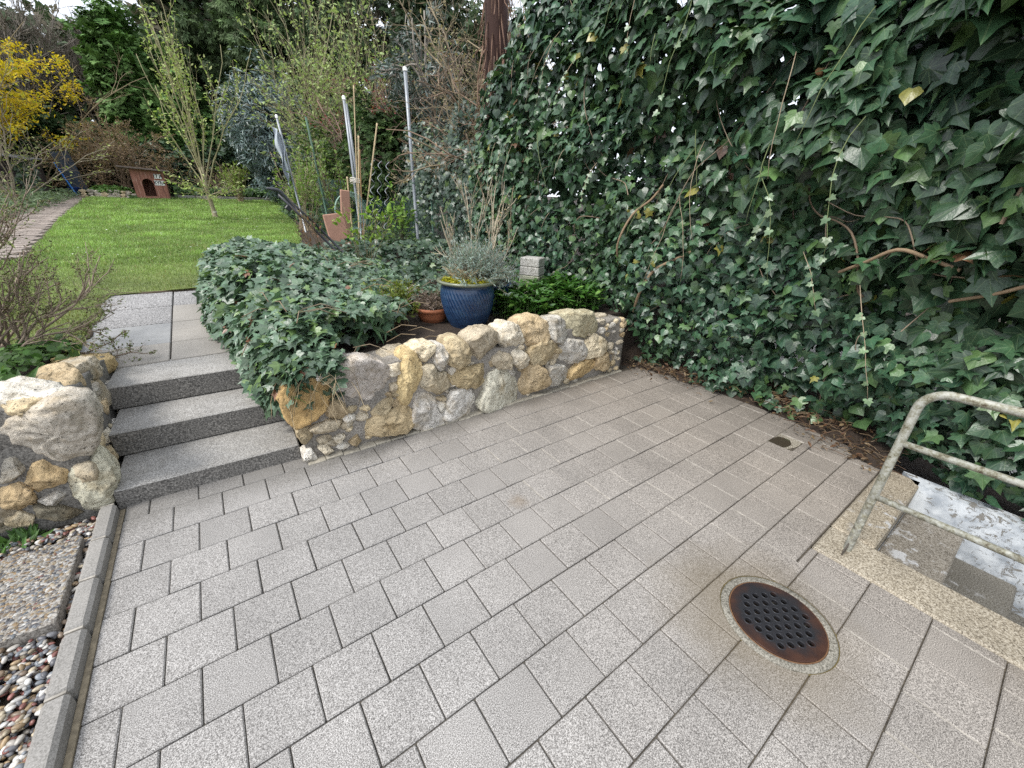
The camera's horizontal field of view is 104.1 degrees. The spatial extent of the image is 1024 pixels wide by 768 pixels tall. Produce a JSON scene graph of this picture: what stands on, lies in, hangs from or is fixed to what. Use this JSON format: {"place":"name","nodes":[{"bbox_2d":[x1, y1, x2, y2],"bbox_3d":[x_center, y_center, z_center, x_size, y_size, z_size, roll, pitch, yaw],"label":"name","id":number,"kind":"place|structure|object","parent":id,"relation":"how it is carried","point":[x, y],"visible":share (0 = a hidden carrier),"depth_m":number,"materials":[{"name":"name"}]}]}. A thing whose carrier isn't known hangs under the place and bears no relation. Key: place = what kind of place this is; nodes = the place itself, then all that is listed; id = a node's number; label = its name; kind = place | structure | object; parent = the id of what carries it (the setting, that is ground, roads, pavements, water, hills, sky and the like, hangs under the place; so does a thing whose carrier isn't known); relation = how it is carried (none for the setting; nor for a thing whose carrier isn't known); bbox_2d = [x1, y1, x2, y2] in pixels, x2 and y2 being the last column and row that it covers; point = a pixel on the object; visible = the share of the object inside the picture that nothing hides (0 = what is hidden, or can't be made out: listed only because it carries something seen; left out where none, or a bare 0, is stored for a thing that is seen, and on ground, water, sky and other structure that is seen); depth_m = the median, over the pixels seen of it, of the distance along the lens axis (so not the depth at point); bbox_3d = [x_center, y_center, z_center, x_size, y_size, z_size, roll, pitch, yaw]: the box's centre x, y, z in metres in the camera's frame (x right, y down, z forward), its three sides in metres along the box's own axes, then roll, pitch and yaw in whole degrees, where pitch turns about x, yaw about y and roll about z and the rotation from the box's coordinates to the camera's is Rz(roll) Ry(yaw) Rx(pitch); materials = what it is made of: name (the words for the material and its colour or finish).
{"place":"outdoors","nodes":[
{"label":"outdoors","id":0,"kind":"place"},
{"bbox_2d":[0,196,82,259],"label":"garden path","id":1,"kind":"structure","parent":0,"point":[42,219],"depth_m":7.13,"materials":[{"name":"stone"}]},
{"bbox_2d":[92,290,196,330],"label":"landing aggregate paving","id":2,"kind":"structure","parent":0,"point":[147,309],"depth_m":3.50,"materials":[{"name":"concrete"}]},
{"bbox_2d":[282,57,463,188],"bbox_3d":[-3.128,-5.773,10.051,4.092,3.400,3.932,16,28,29],"label":"shrub","id":3,"kind":"object","parent":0,"point":[340,136],"visible":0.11,"depth_m":8.95,"materials":[{"name":"green plant"}]},
{"bbox_2d":[0,0,799,205],"label":"sky","id":4,"kind":"structure","parent":0,"point":[62,3],"materials":[{"name":"white"}]},
{"bbox_2d":[359,0,476,231],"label":"bare tree","id":5,"kind":"object","parent":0,"point":[395,70],"visible":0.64,"depth_m":8.05,"materials":[{"name":"green plant"}]},
{"bbox_2d":[0,190,1023,763],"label":"ground","id":6,"kind":"structure","parent":0,"point":[920,466],"depth_m":2.94,"materials":[{"name":"soil"}]},
{"bbox_2d":[0,153,50,194],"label":"lean to","id":7,"kind":"object","parent":6,"relation":"on","point":[17,174],"visible":0.45,"depth_m":11.68,"materials":[{"name":"brown wood"}]},
{"bbox_2d":[0,523,53,557],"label":"weeds","id":8,"kind":"object","parent":6,"relation":"on","point":[22,535],"visible":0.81,"depth_m":1.79,"materials":[{"name":"green plant"}]},
{"bbox_2d":[0,184,79,219],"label":"bed plants","id":9,"kind":"object","parent":6,"relation":"on","point":[35,196],"visible":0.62,"depth_m":10.22,"materials":[{"name":"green plant"}]},
{"bbox_2d":[0,536,85,649],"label":"stepping slab","id":10,"kind":"structure","parent":6,"relation":"on","point":[36,587],"depth_m":1.54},
{"bbox_2d":[0,516,96,767],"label":"gravel","id":11,"kind":"structure","parent":6,"relation":"on","point":[14,724],"depth_m":1.30,"materials":[{"name":"gravel"}]},
{"bbox_2d":[0,0,98,126],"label":"bare tree","id":12,"kind":"object","parent":6,"relation":"on","point":[6,35],"visible":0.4,"depth_m":14.67,"materials":[{"name":"plant"}]},
{"bbox_2d":[0,87,105,190],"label":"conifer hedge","id":13,"kind":"object","parent":6,"relation":"on","point":[51,124],"visible":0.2,"depth_m":13.56,"materials":[{"name":"plant"}]},
{"bbox_2d":[0,48,117,202],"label":"leafing tree","id":14,"kind":"object","parent":6,"relation":"on","point":[11,176],"visible":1,"depth_m":9.64,"materials":[{"name":"brown plant"}]},
{"bbox_2d":[0,352,124,540],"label":"rubble wall","id":15,"kind":"structure","parent":6,"relation":"on","point":[61,460],"depth_m":1.81,"materials":[{"name":"stone"}]},
{"bbox_2d":[0,334,81,380],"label":"ground ivy","id":16,"kind":"object","parent":15,"relation":"on","point":[31,354],"visible":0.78,"depth_m":2.21,"materials":[{"name":"green plant"}]},
{"bbox_2d":[50,151,87,194],"bbox_3d":[-14.311,-6.793,12.990,0.616,1.396,0.040,-15,29,-33],"label":"dark panel","id":17,"kind":"object","parent":6,"relation":"on","point":[68,172],"visible":0.47,"depth_m":12.91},
{"bbox_2d":[2,5,141,135],"bbox_3d":[-17.445,-12.010,16.899,5.819,6.674,3.980,-10,27,-25],"label":"bare tree","id":18,"kind":"object","parent":6,"relation":"on","point":[79,76],"visible":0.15,"depth_m":15.72,"materials":[{"name":"plant"}]},
{"bbox_2d":[24,505,119,767],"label":"kerb","id":19,"kind":"structure","parent":6,"relation":"on","point":[49,742],"depth_m":1.31,"materials":[{"name":"concrete"}]},
{"bbox_2d":[44,503,114,703],"bbox_3d":[-0.503,1.539,0.139,0.048,0.154,5.009,-15,29,-33],"label":"kerb joint","id":20,"kind":"object","parent":19,"relation":"on","point":[64,634],"visible":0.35,"depth_m":1.39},
{"bbox_2d":[0,165,155,362],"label":"budding shrub","id":21,"kind":"object","parent":6,"relation":"on","point":[23,280],"visible":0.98,"depth_m":2.37,"materials":[{"name":"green plant"}]},
{"bbox_2d":[0,21,164,179],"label":"forsythia","id":22,"kind":"object","parent":6,"relation":"on","point":[11,102],"visible":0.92,"depth_m":11.62,"materials":[{"name":"yellow plant"}]},
{"bbox_2d":[32,118,134,189],"bbox_3d":[-14.652,-7.721,13.832,2.952,2.764,3.172,-15,29,-33],"label":"contorted hazel","id":23,"kind":"object","parent":6,"relation":"on","point":[100,174],"visible":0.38,"depth_m":13.42,"materials":[{"name":"brown plant"}]},
{"bbox_2d":[62,509,125,767],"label":"kerb haunch","id":24,"kind":"object","parent":6,"relation":"on","point":[76,726],"visible":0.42,"depth_m":1.34,"materials":[{"name":"concrete"}]},
{"bbox_2d":[16,88,189,191],"bbox_3d":[-13.665,-7.798,13.581,3.241,3.673,4.555,9,25,15],"label":"contorted hazel","id":25,"kind":"object","parent":6,"relation":"on","point":[121,154],"visible":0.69,"depth_m":13.53,"materials":[{"name":"brown plant"}]},
{"bbox_2d":[78,184,136,197],"bbox_3d":[-13.101,-6.265,13.034,1.432,0.452,0.935,-15,29,-33],"label":"rock garden","id":26,"kind":"object","parent":6,"relation":"on","point":[108,190],"visible":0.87,"depth_m":12.86,"materials":[{"name":"stone"}]},
{"bbox_2d":[55,0,196,189],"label":"thuja","id":27,"kind":"object","parent":6,"relation":"on","point":[107,32],"visible":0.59,"depth_m":14.52,"materials":[{"name":"plant"}]},
{"bbox_2d":[79,323,172,351],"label":"paving slab","id":28,"kind":"structure","parent":6,"relation":"on","point":[154,334],"depth_m":3.00,"materials":[{"name":"stone"}]},
{"bbox_2d":[72,288,196,341],"bbox_3d":[-3.335,-0.675,3.558,0.944,0.136,1.985,5,24,5],"label":"lawn edge","id":29,"kind":"object","parent":6,"relation":"on","point":[91,333],"visible":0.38,"depth_m":3.81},
{"bbox_2d":[31,138,257,195],"bbox_3d":[-13.723,-8.171,15.096,7.131,2.122,1.589,-15,29,-33],"label":"evergreen hedge","id":30,"kind":"object","parent":6,"relation":"on","point":[182,167],"visible":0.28,"depth_m":15.17,"materials":[{"name":"green plant"}]},
{"bbox_2d":[0,195,303,352],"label":"lawn","id":31,"kind":"structure","parent":6,"relation":"on","point":[134,290],"depth_m":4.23,"materials":[{"name":"plant"}]},
{"bbox_2d":[116,165,171,199],"bbox_3d":[-12.141,-6.692,13.364,1.280,0.971,1.100,-15,29,-33],"label":"doghouse","id":32,"kind":"object","parent":31,"relation":"on","point":[148,183],"visible":0.91,"depth_m":13.15,"materials":[{"name":"red wood"}]},
{"bbox_2d":[211,161,249,201],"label":"leafing shrub","id":33,"kind":"object","parent":31,"relation":"on","point":[239,180],"visible":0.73,"depth_m":13.96,"materials":[{"name":"green plant"}]},
{"bbox_2d":[137,0,245,163],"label":"spruce","id":34,"kind":"object","parent":6,"relation":"on","point":[199,37],"visible":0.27,"depth_m":16.99,"materials":[{"name":"plant"}]},
{"bbox_2d":[135,0,250,216],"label":"young tree","id":35,"kind":"object","parent":6,"relation":"on","point":[184,88],"visible":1,"depth_m":8.68,"materials":[{"name":"green plant"}]},
{"bbox_2d":[159,66,232,184],"bbox_3d":[-13.802,-10.821,17.358,3.150,5.306,3.265,-4,25,-13],"label":"thuja","id":36,"kind":"object","parent":6,"relation":"on","point":[202,102],"visible":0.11,"depth_m":16.77,"materials":[{"name":"plant"}]},
{"bbox_2d":[91,303,307,371],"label":"paving slab","id":37,"kind":"structure","parent":6,"relation":"on","point":[191,336],"depth_m":2.93,"materials":[{"name":"stone"}]},
{"bbox_2d":[106,352,301,508],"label":"garden steps","id":38,"kind":"structure","parent":6,"relation":"on","point":[179,425],"depth_m":2.37,"materials":[{"name":"stone"}]},
{"bbox_2d":[181,155,232,196],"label":"bare shrub","id":39,"kind":"object","parent":6,"relation":"on","point":[213,184],"visible":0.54,"depth_m":15.14,"materials":[{"name":"green plant"}]},
{"bbox_2d":[178,195,270,200],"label":"lawn kerb","id":40,"kind":"structure","parent":6,"relation":"on","point":[222,198],"depth_m":14.90,"materials":[{"name":"concrete"}]},
{"bbox_2d":[173,185,286,197],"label":"bed plants","id":41,"kind":"object","parent":6,"relation":"on","point":[179,190],"visible":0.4,"depth_m":14.98,"materials":[{"name":"green plant"}]},
{"bbox_2d":[209,46,311,201],"bbox_3d":[-8.367,-8.684,13.837,3.253,4.864,2.511,-15,29,-33],"label":"photinia bush","id":42,"kind":"object","parent":6,"relation":"on","point":[261,172],"visible":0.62,"depth_m":13.31,"materials":[{"name":"green plant"}]},
{"bbox_2d":[196,117,330,190],"bbox_3d":[-9.810,-9.743,17.120,6.211,3.672,2.132,-15,29,-33],"label":"evergreen hedge","id":43,"kind":"object","parent":6,"relation":"on","point":[228,153],"visible":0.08,"depth_m":16.16,"materials":[{"name":"green plant"}]},
{"bbox_2d":[202,0,335,156],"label":"spruce","id":44,"kind":"object","parent":6,"relation":"on","point":[224,14],"visible":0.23,"depth_m":16.96,"materials":[{"name":"plant"}]},
{"bbox_2d":[0,0,550,196],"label":"woodland","id":45,"kind":"object","parent":6,"relation":"on","point":[382,9],"visible":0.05,"depth_m":17.27,"materials":[{"name":"plant"}]},
{"bbox_2d":[275,114,306,231],"bbox_3d":[-4.393,-4.117,7.981,0.223,2.116,0.048,-15,29,-33],"label":"garden pole","id":46,"kind":"object","parent":6,"relation":"on","point":[286,155],"visible":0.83,"depth_m":7.88,"materials":[{"name":"metal"}]},
{"bbox_2d":[272,127,290,187],"bbox_3d":[-4.467,-4.392,7.761,0.176,1.050,0.100,-15,29,-33],"label":"plastic sheet","id":47,"kind":"object","parent":46,"relation":"hanging from","point":[279,146],"visible":0.99,"depth_m":7.71,"materials":[{"name":"plastic"}]},
{"bbox_2d":[267,137,328,230],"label":"leafing shrub","id":48,"kind":"object","parent":6,"relation":"on","point":[298,178],"visible":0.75,"depth_m":8.34,"materials":[{"name":"green plant"}]},
{"bbox_2d":[283,155,320,206],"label":"bush","id":49,"kind":"object","parent":6,"relation":"on","point":[295,167],"visible":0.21,"depth_m":12.03,"materials":[{"name":"green plant"}]},
{"bbox_2d":[288,197,326,249],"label":"leafing shrub","id":50,"kind":"object","parent":6,"relation":"on","point":[306,242],"visible":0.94,"depth_m":4.67,"materials":[{"name":"green plant"}]},
{"bbox_2d":[268,193,355,213],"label":"bed plants","id":51,"kind":"object","parent":6,"relation":"on","point":[279,200],"visible":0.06,"depth_m":13.87,"materials":[{"name":"green plant"}]},
{"bbox_2d":[192,235,437,434],"bbox_3d":[-1.663,-0.836,3.729,2.132,0.921,3.804,-15,29,-33],"label":"ivy mound","id":52,"kind":"object","parent":6,"relation":"on","point":[255,297],"visible":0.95,"depth_m":2.65,"materials":[{"name":"green plant"}]},
{"bbox_2d":[305,117,327,213],"bbox_3d":[-3.578,-3.774,7.430,0.186,2.003,0.036,-15,29,-33],"label":"garden pole","id":53,"kind":"object","parent":6,"relation":"on","point":[311,143],"visible":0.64,"depth_m":7.30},
{"bbox_2d":[288,107,369,214],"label":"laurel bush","id":54,"kind":"object","parent":6,"relation":"on","point":[327,162],"visible":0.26,"depth_m":9.64,"materials":[{"name":"green plant"}]},
{"bbox_2d":[283,0,378,143],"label":"spruce","id":55,"kind":"object","parent":6,"relation":"on","point":[333,22],"visible":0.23,"depth_m":17.60,"materials":[{"name":"plant"}]},
{"bbox_2d":[297,138,376,213],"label":"leafing shrub","id":56,"kind":"object","parent":6,"relation":"on","point":[332,193],"visible":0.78,"depth_m":7.54,"materials":[{"name":"green plant"}]},
{"bbox_2d":[323,213,351,251],"bbox_3d":[-2.678,-2.299,6.175,0.370,0.647,0.112,-15,29,-33],"label":"terracotta tile","id":57,"kind":"object","parent":6,"relation":"on","point":[334,232],"visible":0.44,"depth_m":6.11,"materials":[{"name":"ceramic"}]},
{"bbox_2d":[220,0,458,208],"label":"budding tree","id":58,"kind":"object","parent":6,"relation":"on","point":[319,79],"visible":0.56,"depth_m":9.99,"materials":[{"name":"green plant"}]},
{"bbox_2d":[340,189,350,236],"bbox_3d":[-2.648,-2.566,6.362,0.232,0.957,0.040,-15,29,-33],"label":"terracotta tile","id":59,"kind":"object","parent":6,"relation":"on","point":[345,198],"visible":0.47,"depth_m":6.24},
{"bbox_2d":[342,95,361,239],"bbox_3d":[-2.659,-3.465,6.709,0.098,2.294,0.051,20,30,34],"label":"garden pole","id":60,"kind":"object","parent":6,"relation":"on","point":[348,136],"visible":0.8,"depth_m":6.53,"materials":[{"name":"metal"}]},
{"bbox_2d":[277,203,432,249],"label":"bed plants","id":61,"kind":"object","parent":6,"relation":"on","point":[292,214],"visible":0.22,"depth_m":8.32,"materials":[{"name":"green plant"}]},
{"bbox_2d":[346,103,365,236],"bbox_3d":[-2.628,-3.447,6.787,0.130,2.202,0.036,11,26,19],"label":"garden pole","id":62,"kind":"object","parent":6,"relation":"on","point":[352,147],"visible":0.5,"depth_m":6.57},
{"bbox_2d":[323,293,394,343],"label":"strap leaves","id":63,"kind":"object","parent":6,"relation":"on","point":[372,320],"visible":0.29,"depth_m":2.71,"materials":[{"name":"green plant"}]},
{"bbox_2d":[358,136,359,238],"bbox_3d":[-2.570,-3.161,6.705,0.243,1.754,0.031,-20,33,-40],"label":"bamboo cane","id":64,"kind":"object","parent":6,"relation":"on","point":[358,188],"visible":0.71,"depth_m":6.66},
{"bbox_2d":[359,149,363,239],"bbox_3d":[-2.517,-3.039,6.683,0.023,1.552,0.172,18,29,30],"label":"bamboo cane","id":65,"kind":"object","parent":6,"relation":"on","point":[361,189],"visible":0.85,"depth_m":6.59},
{"bbox_2d":[334,192,366,231],"bbox_3d":[-2.651,-2.836,6.599,0.530,0.622,0.047,-15,29,-33],"label":"wire coil","id":66,"kind":"object","parent":65,"relation":"hanging from","point":[352,196],"visible":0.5,"depth_m":6.63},
{"bbox_2d":[329,196,404,259],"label":"leafing shrub","id":67,"kind":"object","parent":6,"relation":"on","point":[375,212],"visible":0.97,"depth_m":5.17,"materials":[{"name":"green plant"}]},
{"bbox_2d":[363,123,377,235],"bbox_3d":[-2.423,-3.300,6.769,0.533,1.968,0.032,-18,32,-38],"label":"bamboo cane","id":68,"kind":"object","parent":6,"relation":"on","point":[371,170],"visible":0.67,"depth_m":6.68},
{"bbox_2d":[322,199,444,237],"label":"plants","id":69,"kind":"object","parent":6,"relation":"on","point":[379,213],"visible":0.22,"depth_m":7.99,"materials":[{"name":"plant"}]},
{"bbox_2d":[335,85,438,215],"bbox_3d":[-2.736,-4.996,9.195,2.542,2.922,2.023,-15,29,-33],"label":"yew bush","id":70,"kind":"object","parent":6,"relation":"on","point":[369,122],"visible":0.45,"depth_m":8.53,"materials":[{"name":"plant"}]},
{"bbox_2d":[361,277,420,325],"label":"leafing shrub","id":71,"kind":"object","parent":6,"relation":"on","point":[398,292],"visible":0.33,"depth_m":3.19,"materials":[{"name":"green plant"}]},
{"bbox_2d":[368,181,419,241],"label":"leafing shrub","id":72,"kind":"object","parent":6,"relation":"on","point":[401,226],"visible":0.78,"depth_m":6.89,"materials":[{"name":"green plant"}]},
{"bbox_2d":[403,66,418,238],"bbox_3d":[-1.697,-3.675,6.792,0.111,2.774,0.070,-15,29,-33],"label":"garden pole","id":73,"kind":"object","parent":6,"relation":"on","point":[410,144],"visible":0.85,"depth_m":6.65,"materials":[{"name":"metal"}]},
{"bbox_2d":[298,237,548,306],"bbox_3d":[-1.257,-1.462,5.115,2.344,0.591,3.843,-15,29,-33],"label":"ivy carpet","id":74,"kind":"object","parent":6,"relation":"on","point":[392,249],"visible":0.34,"depth_m":5.71,"materials":[{"name":"green plant"}]},
{"bbox_2d":[266,187,343,252],"bbox_3d":[-2.720,-2.139,5.348,0.833,0.859,0.152,-15,29,-33],"label":"cart handle","id":75,"kind":"object","parent":74,"relation":"on","point":[289,206],"visible":0.94,"depth_m":5.19,"materials":[{"name":"metal"}]},
{"bbox_2d":[409,286,445,322],"bbox_3d":[-0.683,-0.679,3.376,0.351,0.298,0.408,-15,29,-33],"label":"terracotta bowl","id":76,"kind":"object","parent":6,"relation":"on","point":[432,311],"visible":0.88,"depth_m":3.30,"materials":[{"name":"ceramic"}]},
{"bbox_2d":[387,0,482,206],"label":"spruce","id":77,"kind":"object","parent":6,"relation":"on","point":[399,19],"visible":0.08,"depth_m":17.88,"materials":[{"name":"plant"}]},
{"bbox_2d":[275,308,626,465],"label":"rubble wall","id":78,"kind":"structure","parent":6,"relation":"on","point":[467,372],"depth_m":2.75,"materials":[{"name":"stone"}]},
{"bbox_2d":[347,23,575,226],"bbox_3d":[-0.899,-5.290,8.616,4.992,4.068,5.054,4,24,5],"label":"bare tree","id":79,"kind":"object","parent":6,"relation":"on","point":[460,72],"visible":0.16,"depth_m":7.71,"materials":[{"name":"brown plant"}]},
{"bbox_2d":[418,230,520,328],"bbox_3d":[-0.328,-0.876,3.299,0.914,0.757,0.847,-15,29,-33],"label":"glazed pot","id":80,"kind":"object","parent":6,"relation":"on","point":[467,291],"visible":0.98,"depth_m":3.13,"materials":[{"name":"blue ceramic"}]},
{"bbox_2d":[431,172,516,269],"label":"bare hydrangea","id":81,"kind":"object","parent":6,"relation":"on","point":[492,228],"visible":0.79,"depth_m":3.85,"materials":[{"name":"plant"}]},
{"bbox_2d":[359,0,594,220],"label":"bare tree","id":82,"kind":"object","parent":6,"relation":"on","point":[444,107],"visible":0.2,"depth_m":6.36,"materials":[{"name":"brown plant"}]},
{"bbox_2d":[386,30,578,193],"bbox_3d":[-0.451,-3.847,6.742,2.873,3.238,4.025,-35,44,-53],"label":"rough shrub","id":83,"kind":"object","parent":6,"relation":"on","point":[441,148],"visible":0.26,"depth_m":6.31,"materials":[{"name":"brown plant"}]},
{"bbox_2d":[473,0,512,258],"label":"shaggy trunk","id":84,"kind":"object","parent":6,"relation":"on","point":[496,41],"visible":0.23,"depth_m":5.45,"materials":[{"name":"red plant"}]},
{"bbox_2d":[488,249,520,313],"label":"plant","id":85,"kind":"object","parent":6,"relation":"on","point":[506,287],"visible":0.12,"depth_m":3.60,"materials":[{"name":"green plant"}]},
{"bbox_2d":[492,268,607,318],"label":"evergreen perennial","id":86,"kind":"object","parent":6,"relation":"on","point":[556,291],"visible":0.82,"depth_m":3.64,"materials":[{"name":"green plant"}]},
{"bbox_2d":[575,104,728,282],"bbox_3d":[2.304,-3.209,5.656,2.524,3.448,3.009,-15,29,-33],"label":"bush","id":87,"kind":"object","parent":6,"relation":"on","point":[656,197],"visible":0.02,"depth_m":5.53,"materials":[{"name":"green plant"}]},
{"bbox_2d":[368,198,1017,472],"bbox_3d":[0.615,-1.465,5.165,0.052,1.550,17.162,-15,29,-33],"label":"chain link fence","id":88,"kind":"object","parent":6,"relation":"on","point":[431,216],"visible":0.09,"depth_m":6.88,"materials":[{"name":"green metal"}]},
{"bbox_2d":[372,98,492,251],"bbox_3d":[-1.806,-4.033,8.158,0.930,2.603,6.731,-14,29,-31],"label":"ivy hedge","id":89,"kind":"object","parent":88,"relation":"attached to","point":[454,202],"visible":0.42,"depth_m":7.20,"materials":[{"name":"green plant"}]},
{"bbox_2d":[464,0,1023,520],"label":"ivy hedge","id":90,"kind":"object","parent":6,"relation":"on","point":[910,112],"visible":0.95,"depth_m":2.59,"materials":[{"name":"green plant"}]},
{"bbox_2d":[620,338,905,472],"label":"soil bank","id":91,"kind":"structure","parent":6,"relation":"on","point":[884,448],"depth_m":3.07,"materials":[{"name":"soil"}]},
{"bbox_2d":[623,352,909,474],"bbox_3d":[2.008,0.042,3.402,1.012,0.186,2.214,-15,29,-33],"label":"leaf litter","id":92,"kind":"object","parent":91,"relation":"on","point":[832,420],"visible":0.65,"depth_m":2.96,"materials":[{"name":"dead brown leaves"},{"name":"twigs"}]},
{"bbox_2d":[812,471,1023,670],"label":"cellar stairs","id":93,"kind":"structure","parent":6,"relation":"on","point":[972,591],"depth_m":2.10,"materials":[{"name":"yellow stone"}]},
{"bbox_2d":[841,391,1023,564],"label":"handrail","id":94,"kind":"object","parent":93,"relation":"on","point":[901,442],"visible":1,"depth_m":1.59,"materials":[{"name":"metal"}]},
{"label":"stone plinth","id":95,"kind":"object","parent":6,"relation":"on","visible":0},
{"bbox_2d":[519,275,543,284],"bbox_3d":[0.207,-1.108,4.218,0.223,0.088,0.180,12,26,20],"label":"stone block","id":96,"kind":"object","parent":95,"relation":"on","point":[523,277],"depth_m":4.14,"materials":[{"name":"concrete"}]},
{"bbox_2d":[520,266,543,276],"bbox_3d":[0.210,-1.189,4.181,0.213,0.088,0.172,12,26,21],"label":"stone block","id":97,"kind":"object","parent":96,"relation":"on","point":[531,271],"depth_m":4.11,"materials":[{"name":"concrete"}]},
{"bbox_2d":[520,256,544,267],"bbox_3d":[0.213,-1.271,4.144,0.211,0.088,0.170,13,26,22],"label":"stone block","id":98,"kind":"object","parent":97,"relation":"on","point":[532,261],"depth_m":4.08,"materials":[{"name":"concrete"}]},
{"bbox_2d":[72,365,1023,767],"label":"paving","id":99,"kind":"structure","parent":0,"point":[730,713],"depth_m":1.54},
{"bbox_2d":[720,576,839,675],"bbox_3d":[1.034,1.059,1.630,0.412,0.302,0.412,-15,29,-33],"label":"drain cover","id":100,"kind":"object","parent":99,"relation":"in","point":[821,655],"visible":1,"depth_m":1.55,"materials":[{"name":"metal"}]},
{"bbox_2d":[776,429,801,448],"bbox_3d":[1.918,0.387,2.839,0.402,0.001,0.224,-15,29,-33],"label":"puddle bed","id":101,"kind":"object","parent":99,"relation":"on","point":[795,443],"visible":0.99,"depth_m":2.80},
{"bbox_2d":[769,437,790,446],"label":"water","id":102,"kind":"structure","parent":101,"relation":"on","point":[781,441],"depth_m":2.79,"materials":[{"name":"brown liquid"}]},
{"bbox_2d":[699,332,1018,474],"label":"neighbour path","id":103,"kind":"structure","parent":0,"point":[800,359],"depth_m":4.60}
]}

